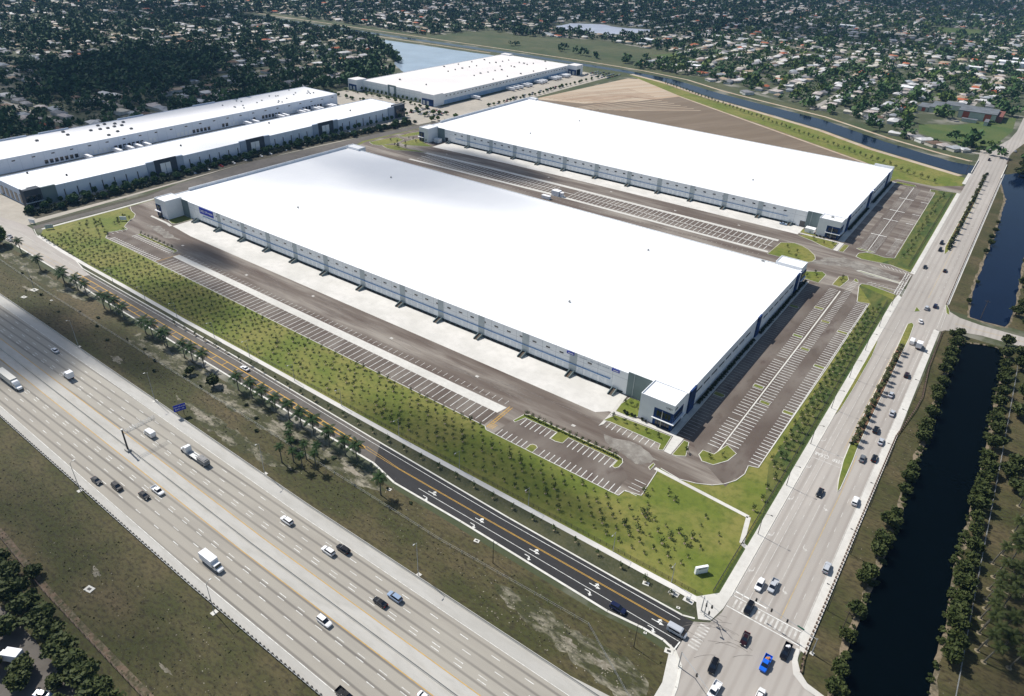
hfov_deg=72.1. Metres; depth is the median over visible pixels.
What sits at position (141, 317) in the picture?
palm tree
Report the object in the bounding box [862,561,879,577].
tree
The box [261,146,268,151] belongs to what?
tree
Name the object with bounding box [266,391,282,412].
palm tree
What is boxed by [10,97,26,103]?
house
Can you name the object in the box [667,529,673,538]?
sapling
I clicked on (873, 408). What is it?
median mulch
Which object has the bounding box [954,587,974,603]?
tree
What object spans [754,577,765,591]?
sport utility car
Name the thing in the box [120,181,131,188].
tree
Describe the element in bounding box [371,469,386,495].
palm tree
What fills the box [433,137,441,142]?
pump house
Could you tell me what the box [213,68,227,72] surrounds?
house
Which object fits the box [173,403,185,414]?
guide sign
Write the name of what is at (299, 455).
palm tree
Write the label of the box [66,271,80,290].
palm tree
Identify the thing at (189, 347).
palm tree
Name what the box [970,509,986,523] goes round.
tree
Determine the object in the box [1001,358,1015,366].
tree
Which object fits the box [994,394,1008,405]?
tree
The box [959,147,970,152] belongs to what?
house
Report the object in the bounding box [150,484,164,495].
pickup truck
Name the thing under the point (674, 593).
utility cabinet
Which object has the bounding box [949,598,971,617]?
tree
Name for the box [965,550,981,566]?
tree
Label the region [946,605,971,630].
tree
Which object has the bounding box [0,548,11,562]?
tree
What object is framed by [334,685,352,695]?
pickup truck
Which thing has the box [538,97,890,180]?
graded field
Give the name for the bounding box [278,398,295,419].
palm tree
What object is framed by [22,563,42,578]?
tree
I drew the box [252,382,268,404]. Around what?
palm tree
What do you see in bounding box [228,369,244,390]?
palm tree
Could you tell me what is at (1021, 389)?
tree
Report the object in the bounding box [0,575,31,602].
tree
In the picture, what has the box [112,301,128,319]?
palm tree
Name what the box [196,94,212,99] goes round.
house
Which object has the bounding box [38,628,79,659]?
tree
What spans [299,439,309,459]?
palm tree
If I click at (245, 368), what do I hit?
sedan
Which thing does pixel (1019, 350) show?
tree
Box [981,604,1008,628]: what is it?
palm tree
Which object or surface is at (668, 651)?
drain inlet
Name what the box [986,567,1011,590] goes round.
palm tree
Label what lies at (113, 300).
palm tree
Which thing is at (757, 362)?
parking asphalt
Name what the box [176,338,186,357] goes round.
palm tree
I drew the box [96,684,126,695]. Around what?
tree
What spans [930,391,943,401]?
tree
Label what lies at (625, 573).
frontage verge
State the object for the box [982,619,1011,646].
palm tree
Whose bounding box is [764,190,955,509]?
ditch lawn
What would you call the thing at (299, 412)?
palm tree
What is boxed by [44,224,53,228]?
board sign
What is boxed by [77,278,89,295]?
palm tree
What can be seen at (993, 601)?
palm tree
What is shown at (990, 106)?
house
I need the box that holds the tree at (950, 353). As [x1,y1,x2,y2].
[942,350,956,357]
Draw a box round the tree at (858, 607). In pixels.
[845,599,867,615]
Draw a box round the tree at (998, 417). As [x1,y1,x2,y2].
[988,412,1006,423]
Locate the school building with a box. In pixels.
[917,101,1005,125]
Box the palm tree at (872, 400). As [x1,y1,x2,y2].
[869,398,876,405]
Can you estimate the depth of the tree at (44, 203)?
502.90 m
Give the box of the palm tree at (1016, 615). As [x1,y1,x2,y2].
[1006,608,1023,624]
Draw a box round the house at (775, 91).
[768,89,783,93]
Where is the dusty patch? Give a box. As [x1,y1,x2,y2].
[147,225,898,464]
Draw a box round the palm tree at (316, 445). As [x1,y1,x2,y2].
[310,440,320,456]
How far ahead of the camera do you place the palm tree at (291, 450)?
278.38 m
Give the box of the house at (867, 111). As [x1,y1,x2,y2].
[863,109,878,114]
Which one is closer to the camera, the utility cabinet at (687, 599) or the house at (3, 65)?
the utility cabinet at (687, 599)
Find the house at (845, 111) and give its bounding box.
[843,109,851,113]
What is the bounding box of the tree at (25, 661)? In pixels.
[4,650,34,673]
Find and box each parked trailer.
[83,153,92,158]
[112,147,122,151]
[124,145,134,149]
[133,143,142,147]
[141,141,151,145]
[471,95,480,99]
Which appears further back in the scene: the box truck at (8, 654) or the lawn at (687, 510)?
the lawn at (687, 510)
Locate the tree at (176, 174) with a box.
[172,172,180,178]
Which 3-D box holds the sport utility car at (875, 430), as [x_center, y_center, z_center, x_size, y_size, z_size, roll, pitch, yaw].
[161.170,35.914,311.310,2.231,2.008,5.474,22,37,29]
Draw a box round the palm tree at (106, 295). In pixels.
[99,291,113,310]
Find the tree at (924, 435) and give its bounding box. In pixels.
[913,429,932,441]
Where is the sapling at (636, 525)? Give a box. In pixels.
[635,522,642,530]
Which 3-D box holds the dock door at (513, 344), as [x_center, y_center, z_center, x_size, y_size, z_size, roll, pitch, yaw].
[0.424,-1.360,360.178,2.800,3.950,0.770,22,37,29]
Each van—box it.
[143,428,155,437]
[666,621,687,638]
[909,337,915,344]
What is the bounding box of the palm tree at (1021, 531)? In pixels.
[1012,526,1023,544]
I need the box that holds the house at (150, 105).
[142,102,160,109]
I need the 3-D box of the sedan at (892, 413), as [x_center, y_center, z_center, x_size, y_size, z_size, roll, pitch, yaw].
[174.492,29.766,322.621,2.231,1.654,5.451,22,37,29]
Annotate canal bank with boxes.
[827,184,1023,695]
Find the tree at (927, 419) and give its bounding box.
[920,416,935,425]
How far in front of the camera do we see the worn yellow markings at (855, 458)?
295.01 m
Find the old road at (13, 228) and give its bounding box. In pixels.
[0,217,89,276]
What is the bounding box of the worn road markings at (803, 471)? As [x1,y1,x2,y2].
[19,155,1001,650]
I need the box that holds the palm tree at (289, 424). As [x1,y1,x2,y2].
[283,421,293,436]
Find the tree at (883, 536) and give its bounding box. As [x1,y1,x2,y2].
[874,527,892,546]
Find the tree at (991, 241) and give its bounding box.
[988,239,995,245]
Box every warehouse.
[0,86,337,174]
[0,98,404,207]
[154,144,807,430]
[348,53,582,106]
[418,97,893,239]
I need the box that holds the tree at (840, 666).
[831,655,850,677]
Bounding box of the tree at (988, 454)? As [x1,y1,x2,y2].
[981,449,998,460]
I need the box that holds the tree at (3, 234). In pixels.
[0,226,6,240]
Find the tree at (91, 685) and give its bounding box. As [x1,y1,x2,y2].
[74,671,114,695]
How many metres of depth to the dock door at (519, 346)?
358.36 m
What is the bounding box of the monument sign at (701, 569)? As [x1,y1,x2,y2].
[694,564,708,574]
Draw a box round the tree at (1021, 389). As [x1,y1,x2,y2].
[1018,383,1023,397]
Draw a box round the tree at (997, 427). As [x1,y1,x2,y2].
[988,420,1005,434]
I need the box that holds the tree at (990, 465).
[978,458,1001,473]
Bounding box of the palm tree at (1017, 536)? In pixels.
[1000,530,1023,555]
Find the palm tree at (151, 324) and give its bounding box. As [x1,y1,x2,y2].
[141,318,157,336]
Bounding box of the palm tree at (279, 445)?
[274,441,284,462]
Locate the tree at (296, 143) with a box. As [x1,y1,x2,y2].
[293,140,300,145]
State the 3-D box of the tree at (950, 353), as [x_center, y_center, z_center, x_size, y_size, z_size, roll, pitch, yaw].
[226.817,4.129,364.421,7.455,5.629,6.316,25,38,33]
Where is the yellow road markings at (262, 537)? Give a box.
[0,255,668,695]
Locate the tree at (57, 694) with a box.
[52,692,73,695]
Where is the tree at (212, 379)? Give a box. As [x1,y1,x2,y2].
[205,373,218,386]
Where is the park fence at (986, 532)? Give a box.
[955,367,1017,695]
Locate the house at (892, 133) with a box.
[888,130,900,136]
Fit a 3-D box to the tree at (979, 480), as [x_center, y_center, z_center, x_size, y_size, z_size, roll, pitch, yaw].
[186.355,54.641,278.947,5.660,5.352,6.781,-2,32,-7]
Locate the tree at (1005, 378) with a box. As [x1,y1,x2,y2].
[997,373,1014,384]
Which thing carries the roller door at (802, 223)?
in the warehouse at (829, 197)
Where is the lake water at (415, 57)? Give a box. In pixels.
[365,40,493,71]
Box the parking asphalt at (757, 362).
[109,187,920,492]
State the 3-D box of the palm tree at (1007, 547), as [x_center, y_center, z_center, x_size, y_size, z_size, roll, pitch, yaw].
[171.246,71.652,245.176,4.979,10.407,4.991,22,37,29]
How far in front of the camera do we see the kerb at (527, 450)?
284.82 m
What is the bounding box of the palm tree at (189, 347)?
[181,340,197,361]
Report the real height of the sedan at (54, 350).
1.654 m
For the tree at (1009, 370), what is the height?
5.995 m
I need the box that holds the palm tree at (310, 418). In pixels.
[301,411,321,435]
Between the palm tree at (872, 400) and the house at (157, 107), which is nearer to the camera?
the palm tree at (872, 400)
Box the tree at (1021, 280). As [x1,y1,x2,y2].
[1018,277,1023,286]
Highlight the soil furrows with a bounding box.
[549,88,663,102]
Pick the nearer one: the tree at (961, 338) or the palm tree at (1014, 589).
the palm tree at (1014, 589)
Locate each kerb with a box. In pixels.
[17,182,960,695]
[137,135,984,491]
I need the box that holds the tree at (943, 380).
[935,375,950,384]
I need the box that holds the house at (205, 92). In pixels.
[199,90,210,94]
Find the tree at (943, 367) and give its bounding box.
[938,362,953,373]
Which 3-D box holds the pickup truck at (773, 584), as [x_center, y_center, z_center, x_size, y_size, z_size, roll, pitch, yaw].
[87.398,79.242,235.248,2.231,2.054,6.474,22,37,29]
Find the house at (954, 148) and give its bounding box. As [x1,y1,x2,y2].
[945,145,963,151]
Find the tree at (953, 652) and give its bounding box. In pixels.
[940,638,963,664]
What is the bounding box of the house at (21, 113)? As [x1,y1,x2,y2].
[16,112,28,115]
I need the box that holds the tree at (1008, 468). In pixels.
[999,460,1022,476]
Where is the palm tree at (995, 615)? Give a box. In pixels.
[976,607,1004,634]
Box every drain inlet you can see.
[83,585,95,592]
[664,647,673,654]
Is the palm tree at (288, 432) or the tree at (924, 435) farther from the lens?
the tree at (924, 435)
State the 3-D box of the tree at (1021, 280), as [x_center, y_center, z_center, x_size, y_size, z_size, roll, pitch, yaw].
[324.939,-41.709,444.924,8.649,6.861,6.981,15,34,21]
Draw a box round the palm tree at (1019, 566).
[1008,558,1023,578]
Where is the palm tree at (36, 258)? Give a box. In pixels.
[28,253,43,268]
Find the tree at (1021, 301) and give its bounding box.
[1017,298,1023,307]
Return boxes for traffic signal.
[676,652,712,695]
[699,596,709,614]
[702,600,718,616]
[755,598,817,655]
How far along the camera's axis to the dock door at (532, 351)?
354.41 m
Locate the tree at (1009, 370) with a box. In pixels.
[998,365,1014,375]
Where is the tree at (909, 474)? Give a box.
[900,469,919,481]
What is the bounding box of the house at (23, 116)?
[18,115,27,122]
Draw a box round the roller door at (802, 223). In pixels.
[799,220,804,226]
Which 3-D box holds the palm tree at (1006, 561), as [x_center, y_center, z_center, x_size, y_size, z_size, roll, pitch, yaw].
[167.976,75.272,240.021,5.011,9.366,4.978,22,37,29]
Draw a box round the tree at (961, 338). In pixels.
[953,335,964,341]
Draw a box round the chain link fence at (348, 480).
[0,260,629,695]
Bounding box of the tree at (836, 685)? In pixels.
[824,675,849,695]
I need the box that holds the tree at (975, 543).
[965,536,986,551]
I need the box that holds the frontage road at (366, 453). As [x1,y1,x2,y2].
[76,275,379,462]
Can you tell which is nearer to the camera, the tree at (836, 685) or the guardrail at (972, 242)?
the tree at (836, 685)
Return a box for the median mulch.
[851,180,984,442]
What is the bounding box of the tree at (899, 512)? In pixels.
[890,505,903,516]
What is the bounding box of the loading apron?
[173,143,804,411]
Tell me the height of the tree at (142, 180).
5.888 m
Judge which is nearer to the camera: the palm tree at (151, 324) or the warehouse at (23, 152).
the palm tree at (151, 324)
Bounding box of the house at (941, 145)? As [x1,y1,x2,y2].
[935,143,950,148]
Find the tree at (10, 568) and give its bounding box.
[0,559,21,579]
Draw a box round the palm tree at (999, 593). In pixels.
[982,587,1008,610]
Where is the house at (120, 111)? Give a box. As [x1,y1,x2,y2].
[113,108,129,114]
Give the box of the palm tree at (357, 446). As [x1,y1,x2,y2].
[346,436,364,461]
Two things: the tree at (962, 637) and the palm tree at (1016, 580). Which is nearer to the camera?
the tree at (962, 637)
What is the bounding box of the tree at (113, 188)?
[107,184,118,191]
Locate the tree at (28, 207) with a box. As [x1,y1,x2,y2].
[24,204,33,211]
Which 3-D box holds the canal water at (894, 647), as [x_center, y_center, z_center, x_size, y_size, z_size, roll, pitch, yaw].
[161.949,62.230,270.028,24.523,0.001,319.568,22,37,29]
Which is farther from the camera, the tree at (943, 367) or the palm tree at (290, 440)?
the tree at (943, 367)
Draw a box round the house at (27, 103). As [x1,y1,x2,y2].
[20,101,32,106]
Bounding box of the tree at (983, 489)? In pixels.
[971,484,994,498]
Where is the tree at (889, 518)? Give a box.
[879,510,904,527]
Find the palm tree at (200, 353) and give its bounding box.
[192,347,209,367]
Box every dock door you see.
[486,331,490,339]
[492,333,496,341]
[510,341,515,349]
[517,343,521,351]
[529,349,534,357]
[536,351,541,359]
[543,354,547,362]
[549,357,554,365]
[556,359,561,367]
[563,362,568,370]
[577,368,582,376]
[584,371,589,379]
[591,373,596,382]
[598,376,604,385]
[605,379,611,388]
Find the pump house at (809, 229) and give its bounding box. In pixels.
[804,226,815,233]
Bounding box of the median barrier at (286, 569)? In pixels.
[0,348,458,695]
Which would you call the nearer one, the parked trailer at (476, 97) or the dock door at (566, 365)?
the dock door at (566, 365)
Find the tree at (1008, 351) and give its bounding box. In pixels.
[1001,347,1015,357]
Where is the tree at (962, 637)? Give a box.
[942,628,970,649]
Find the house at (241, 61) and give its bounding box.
[235,59,248,63]
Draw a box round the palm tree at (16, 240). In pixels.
[11,237,21,251]
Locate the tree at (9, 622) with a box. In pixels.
[0,612,21,636]
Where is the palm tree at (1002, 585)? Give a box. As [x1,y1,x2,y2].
[983,577,1008,601]
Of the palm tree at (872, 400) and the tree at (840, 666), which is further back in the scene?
the palm tree at (872, 400)
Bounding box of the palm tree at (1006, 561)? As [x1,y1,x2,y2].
[990,556,1015,578]
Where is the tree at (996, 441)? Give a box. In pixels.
[986,434,1008,448]
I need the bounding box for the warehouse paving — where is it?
[0,72,606,224]
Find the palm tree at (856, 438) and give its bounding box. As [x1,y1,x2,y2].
[852,435,858,442]
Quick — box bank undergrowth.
[835,340,1003,695]
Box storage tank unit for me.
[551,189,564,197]
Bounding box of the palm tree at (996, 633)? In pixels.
[974,626,1002,652]
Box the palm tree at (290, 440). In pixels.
[285,435,295,446]
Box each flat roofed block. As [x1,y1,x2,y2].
[839,24,855,28]
[900,85,925,90]
[965,65,981,70]
[998,59,1023,67]
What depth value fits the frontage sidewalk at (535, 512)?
291.19 m
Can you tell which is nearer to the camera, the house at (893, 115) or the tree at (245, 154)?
the tree at (245, 154)
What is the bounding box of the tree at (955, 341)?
[948,338,961,346]
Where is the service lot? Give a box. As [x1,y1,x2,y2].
[0,607,76,695]
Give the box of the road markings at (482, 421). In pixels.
[0,155,934,695]
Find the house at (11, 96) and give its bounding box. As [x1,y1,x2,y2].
[2,95,17,100]
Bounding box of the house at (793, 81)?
[789,79,801,84]
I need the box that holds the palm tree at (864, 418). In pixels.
[860,416,867,421]
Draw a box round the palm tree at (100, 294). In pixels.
[93,290,106,308]
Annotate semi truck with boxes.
[0,367,23,391]
[181,444,210,466]
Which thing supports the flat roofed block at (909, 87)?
on the ground at (838, 112)
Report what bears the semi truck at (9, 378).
on the highway
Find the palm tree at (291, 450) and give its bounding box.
[288,446,296,462]
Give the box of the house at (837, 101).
[833,98,842,104]
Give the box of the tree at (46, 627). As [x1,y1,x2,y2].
[32,617,67,639]
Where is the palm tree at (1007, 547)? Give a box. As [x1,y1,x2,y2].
[989,539,1014,564]
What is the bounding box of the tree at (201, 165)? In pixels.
[197,163,205,169]
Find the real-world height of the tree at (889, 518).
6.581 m
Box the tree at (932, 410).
[923,404,941,416]
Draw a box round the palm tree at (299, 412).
[291,404,307,427]
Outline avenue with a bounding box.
[675,118,1023,695]
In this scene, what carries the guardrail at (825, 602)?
on the avenue
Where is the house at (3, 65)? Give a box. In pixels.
[0,62,8,67]
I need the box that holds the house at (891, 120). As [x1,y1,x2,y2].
[886,118,899,124]
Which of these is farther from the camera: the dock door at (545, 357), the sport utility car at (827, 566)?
the dock door at (545, 357)
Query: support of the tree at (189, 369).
on the scrubby ground at (536, 616)
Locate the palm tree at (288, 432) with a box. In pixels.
[283,428,293,437]
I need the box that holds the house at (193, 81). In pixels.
[190,79,199,83]
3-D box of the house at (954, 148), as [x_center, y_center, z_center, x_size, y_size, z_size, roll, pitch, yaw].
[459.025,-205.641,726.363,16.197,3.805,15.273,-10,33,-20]
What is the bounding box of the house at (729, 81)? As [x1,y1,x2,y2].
[723,79,733,83]
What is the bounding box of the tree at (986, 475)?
[977,470,995,483]
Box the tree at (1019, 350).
[1015,345,1023,355]
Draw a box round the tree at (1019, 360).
[1015,355,1023,370]
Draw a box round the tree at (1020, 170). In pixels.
[1014,166,1023,176]
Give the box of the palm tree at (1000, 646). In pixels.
[981,638,1009,664]
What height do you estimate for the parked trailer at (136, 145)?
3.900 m
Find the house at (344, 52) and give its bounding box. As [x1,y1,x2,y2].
[338,51,350,54]
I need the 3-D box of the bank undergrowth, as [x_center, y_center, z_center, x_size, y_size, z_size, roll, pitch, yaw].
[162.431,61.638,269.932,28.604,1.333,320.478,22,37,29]
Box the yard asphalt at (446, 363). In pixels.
[106,129,963,494]
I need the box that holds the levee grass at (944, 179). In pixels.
[630,75,964,185]
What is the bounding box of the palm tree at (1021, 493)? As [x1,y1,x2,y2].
[1016,485,1023,507]
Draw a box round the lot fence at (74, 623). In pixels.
[0,537,142,695]
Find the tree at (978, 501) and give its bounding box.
[967,494,992,508]
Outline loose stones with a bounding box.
[30,294,956,695]
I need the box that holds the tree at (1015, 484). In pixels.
[1008,477,1023,490]
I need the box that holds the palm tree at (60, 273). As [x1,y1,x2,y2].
[53,268,68,286]
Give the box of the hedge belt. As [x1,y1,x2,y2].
[23,119,416,214]
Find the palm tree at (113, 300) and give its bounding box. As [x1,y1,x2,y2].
[105,294,119,314]
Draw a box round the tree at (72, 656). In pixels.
[51,646,86,675]
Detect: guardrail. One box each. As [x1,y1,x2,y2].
[0,415,321,695]
[800,330,944,672]
[946,159,1008,304]
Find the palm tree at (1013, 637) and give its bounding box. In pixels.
[1003,627,1023,645]
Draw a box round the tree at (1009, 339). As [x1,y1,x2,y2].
[1001,334,1016,345]
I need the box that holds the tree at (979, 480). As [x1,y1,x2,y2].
[974,476,992,489]
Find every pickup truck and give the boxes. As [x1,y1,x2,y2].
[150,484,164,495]
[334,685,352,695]
[707,679,722,695]
[759,653,772,672]
[767,577,779,592]
[779,641,792,660]
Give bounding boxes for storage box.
[541,194,550,199]
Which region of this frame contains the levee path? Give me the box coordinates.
[259,13,970,175]
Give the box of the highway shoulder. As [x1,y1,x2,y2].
[0,295,608,695]
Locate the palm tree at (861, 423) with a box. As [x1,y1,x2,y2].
[857,420,864,428]
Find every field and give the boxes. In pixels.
[261,12,971,159]
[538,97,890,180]
[652,27,1015,146]
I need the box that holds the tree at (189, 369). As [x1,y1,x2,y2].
[184,366,194,374]
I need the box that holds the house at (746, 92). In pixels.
[740,90,754,94]
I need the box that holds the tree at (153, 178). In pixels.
[150,176,158,180]
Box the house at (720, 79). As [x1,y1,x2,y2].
[718,77,728,81]
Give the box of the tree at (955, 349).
[944,345,960,354]
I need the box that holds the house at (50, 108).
[47,106,63,111]
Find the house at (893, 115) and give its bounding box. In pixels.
[889,113,896,117]
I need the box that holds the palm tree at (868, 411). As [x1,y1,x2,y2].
[863,409,870,416]
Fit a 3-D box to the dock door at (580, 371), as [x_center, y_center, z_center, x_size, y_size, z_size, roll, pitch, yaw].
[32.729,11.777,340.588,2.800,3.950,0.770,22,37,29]
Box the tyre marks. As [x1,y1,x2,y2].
[210,259,752,657]
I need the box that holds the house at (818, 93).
[812,91,822,96]
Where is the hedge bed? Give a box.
[23,122,416,223]
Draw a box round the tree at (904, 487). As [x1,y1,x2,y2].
[897,482,912,493]
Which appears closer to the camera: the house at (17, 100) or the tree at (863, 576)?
the tree at (863, 576)
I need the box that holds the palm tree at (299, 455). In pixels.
[295,451,305,468]
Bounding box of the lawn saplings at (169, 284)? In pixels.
[40,213,277,332]
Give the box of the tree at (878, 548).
[870,539,888,556]
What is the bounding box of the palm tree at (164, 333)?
[156,326,171,346]
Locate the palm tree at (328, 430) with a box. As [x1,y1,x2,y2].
[318,423,337,445]
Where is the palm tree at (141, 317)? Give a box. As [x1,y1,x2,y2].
[133,314,151,333]
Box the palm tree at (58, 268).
[53,265,67,281]
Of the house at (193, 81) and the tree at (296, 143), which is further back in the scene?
the house at (193, 81)
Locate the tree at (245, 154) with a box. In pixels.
[241,152,250,157]
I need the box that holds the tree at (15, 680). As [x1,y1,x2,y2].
[2,668,31,692]
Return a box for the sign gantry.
[120,416,155,452]
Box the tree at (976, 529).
[968,521,984,536]
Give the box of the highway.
[0,305,569,695]
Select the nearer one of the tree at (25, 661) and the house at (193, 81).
the tree at (25, 661)
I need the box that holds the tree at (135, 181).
[130,178,139,184]
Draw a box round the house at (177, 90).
[168,87,182,92]
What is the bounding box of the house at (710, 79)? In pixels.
[705,78,715,81]
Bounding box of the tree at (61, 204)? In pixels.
[57,202,64,208]
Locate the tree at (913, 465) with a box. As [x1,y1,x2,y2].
[906,460,918,470]
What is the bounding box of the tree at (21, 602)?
[5,587,43,614]
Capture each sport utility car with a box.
[110,481,122,491]
[280,515,293,525]
[316,613,332,627]
[321,545,335,556]
[336,544,350,554]
[387,591,402,603]
[609,601,626,614]
[707,656,719,674]
[743,599,754,614]
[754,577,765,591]
[822,561,831,573]
[851,496,859,505]
[872,426,879,433]
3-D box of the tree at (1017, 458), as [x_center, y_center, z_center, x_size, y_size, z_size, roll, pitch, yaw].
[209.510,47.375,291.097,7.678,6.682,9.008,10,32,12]
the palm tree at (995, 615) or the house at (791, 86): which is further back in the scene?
the house at (791, 86)
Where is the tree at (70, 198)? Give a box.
[65,194,77,201]
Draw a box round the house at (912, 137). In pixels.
[907,135,923,139]
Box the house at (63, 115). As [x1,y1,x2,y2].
[56,113,73,119]
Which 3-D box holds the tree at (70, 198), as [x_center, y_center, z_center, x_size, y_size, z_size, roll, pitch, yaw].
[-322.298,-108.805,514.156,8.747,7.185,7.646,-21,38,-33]
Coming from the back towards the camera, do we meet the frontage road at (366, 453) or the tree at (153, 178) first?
the tree at (153, 178)
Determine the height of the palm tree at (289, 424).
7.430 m
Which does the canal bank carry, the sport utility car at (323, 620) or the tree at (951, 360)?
the tree at (951, 360)
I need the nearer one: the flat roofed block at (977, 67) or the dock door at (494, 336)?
the dock door at (494, 336)
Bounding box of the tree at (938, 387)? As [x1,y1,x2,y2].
[929,384,945,392]
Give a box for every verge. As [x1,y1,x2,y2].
[0,144,1023,695]
[78,262,697,615]
[715,194,954,592]
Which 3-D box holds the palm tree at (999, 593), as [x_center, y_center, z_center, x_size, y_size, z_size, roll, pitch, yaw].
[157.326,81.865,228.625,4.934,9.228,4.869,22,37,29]
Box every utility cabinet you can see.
[668,589,678,596]
[683,596,693,604]
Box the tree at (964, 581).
[952,570,980,593]
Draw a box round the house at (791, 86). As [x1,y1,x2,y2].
[783,84,793,88]
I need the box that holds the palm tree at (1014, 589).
[1003,582,1023,607]
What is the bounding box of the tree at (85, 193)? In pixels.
[81,190,91,197]
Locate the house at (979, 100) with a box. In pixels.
[975,99,986,102]
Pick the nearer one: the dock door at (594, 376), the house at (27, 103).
the dock door at (594, 376)
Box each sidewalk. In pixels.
[37,235,695,601]
[42,152,1004,695]
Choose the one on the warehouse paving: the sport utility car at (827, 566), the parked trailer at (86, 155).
the parked trailer at (86, 155)
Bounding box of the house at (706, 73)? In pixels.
[696,71,708,75]
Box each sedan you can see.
[32,689,53,695]
[51,347,59,352]
[90,476,101,484]
[138,490,149,499]
[240,365,249,371]
[372,596,387,608]
[416,690,428,695]
[739,631,750,646]
[755,687,765,695]
[816,487,824,497]
[858,454,865,462]
[870,454,877,462]
[877,437,884,445]
[887,391,893,397]
[889,409,895,416]
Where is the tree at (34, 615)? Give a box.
[18,600,55,629]
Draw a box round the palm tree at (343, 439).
[335,432,352,454]
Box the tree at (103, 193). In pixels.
[99,191,107,197]
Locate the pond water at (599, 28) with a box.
[557,23,649,33]
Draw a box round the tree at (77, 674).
[60,657,100,687]
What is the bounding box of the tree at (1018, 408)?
[1011,400,1023,416]
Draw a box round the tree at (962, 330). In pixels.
[956,327,966,334]
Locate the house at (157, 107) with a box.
[152,105,166,111]
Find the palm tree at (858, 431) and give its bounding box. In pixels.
[855,428,862,435]
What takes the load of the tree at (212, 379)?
on the scrubby ground at (536, 616)
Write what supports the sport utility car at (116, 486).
on the highway
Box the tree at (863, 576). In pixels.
[855,568,872,582]
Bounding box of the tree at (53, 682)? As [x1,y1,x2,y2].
[44,672,65,692]
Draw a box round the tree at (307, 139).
[304,136,311,143]
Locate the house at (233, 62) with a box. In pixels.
[227,60,239,64]
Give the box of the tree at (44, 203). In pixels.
[39,200,49,206]
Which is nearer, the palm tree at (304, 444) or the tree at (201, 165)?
the palm tree at (304, 444)
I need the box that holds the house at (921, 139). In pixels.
[914,137,934,142]
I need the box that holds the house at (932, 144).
[924,140,942,147]
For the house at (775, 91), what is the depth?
951.72 m
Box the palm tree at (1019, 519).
[1012,513,1023,532]
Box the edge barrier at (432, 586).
[0,294,599,695]
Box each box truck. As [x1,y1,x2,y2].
[0,646,23,661]
[63,370,74,379]
[198,548,223,573]
[915,340,923,348]
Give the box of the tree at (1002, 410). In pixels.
[992,407,1007,414]
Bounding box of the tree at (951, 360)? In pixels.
[942,355,958,364]
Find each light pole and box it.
[70,459,82,492]
[206,578,217,615]
[413,543,421,576]
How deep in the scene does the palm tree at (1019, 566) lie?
238.00 m
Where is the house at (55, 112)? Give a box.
[50,110,67,115]
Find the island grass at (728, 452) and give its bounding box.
[138,132,982,489]
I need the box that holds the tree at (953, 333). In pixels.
[949,329,960,336]
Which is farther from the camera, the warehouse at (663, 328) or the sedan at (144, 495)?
the warehouse at (663, 328)
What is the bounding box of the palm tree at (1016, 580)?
[1006,572,1023,593]
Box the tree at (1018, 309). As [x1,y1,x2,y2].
[1009,305,1023,315]
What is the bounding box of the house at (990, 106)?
[985,104,994,108]
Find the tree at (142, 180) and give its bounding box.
[138,177,147,182]
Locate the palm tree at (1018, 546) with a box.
[1009,541,1023,561]
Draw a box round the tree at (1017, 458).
[1008,453,1023,468]
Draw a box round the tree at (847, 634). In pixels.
[838,625,858,642]
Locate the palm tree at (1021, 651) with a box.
[1005,644,1023,670]
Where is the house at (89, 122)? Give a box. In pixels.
[84,119,100,124]
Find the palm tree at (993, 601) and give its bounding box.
[977,595,1004,620]
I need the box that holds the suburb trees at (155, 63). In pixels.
[0,0,1023,158]
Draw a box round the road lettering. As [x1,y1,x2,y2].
[815,452,841,463]
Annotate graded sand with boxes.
[538,78,866,163]
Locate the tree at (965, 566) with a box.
[954,559,976,576]
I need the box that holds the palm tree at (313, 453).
[308,448,318,469]
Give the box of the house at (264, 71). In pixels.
[260,69,270,73]
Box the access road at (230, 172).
[32,121,439,228]
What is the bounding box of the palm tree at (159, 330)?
[151,325,168,345]
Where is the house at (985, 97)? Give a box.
[980,96,992,98]
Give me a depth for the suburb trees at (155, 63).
1176.17 m
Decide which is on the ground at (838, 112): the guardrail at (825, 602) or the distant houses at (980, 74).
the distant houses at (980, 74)
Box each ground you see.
[0,0,1023,663]
[0,248,648,695]
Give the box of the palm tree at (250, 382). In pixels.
[241,375,257,396]
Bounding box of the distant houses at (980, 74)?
[0,0,1023,90]
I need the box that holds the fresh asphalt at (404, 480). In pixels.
[375,444,692,649]
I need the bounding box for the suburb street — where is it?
[1,0,1022,153]
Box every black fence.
[90,262,702,594]
[713,300,887,590]
[909,194,951,264]
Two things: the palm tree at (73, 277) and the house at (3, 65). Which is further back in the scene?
the house at (3, 65)
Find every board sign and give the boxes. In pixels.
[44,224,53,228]
[119,216,126,220]
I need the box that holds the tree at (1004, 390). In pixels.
[997,385,1012,395]
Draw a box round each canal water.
[247,14,1023,326]
[833,343,1003,695]
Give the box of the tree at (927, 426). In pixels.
[916,422,934,432]
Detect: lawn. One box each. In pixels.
[41,128,955,595]
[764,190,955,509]

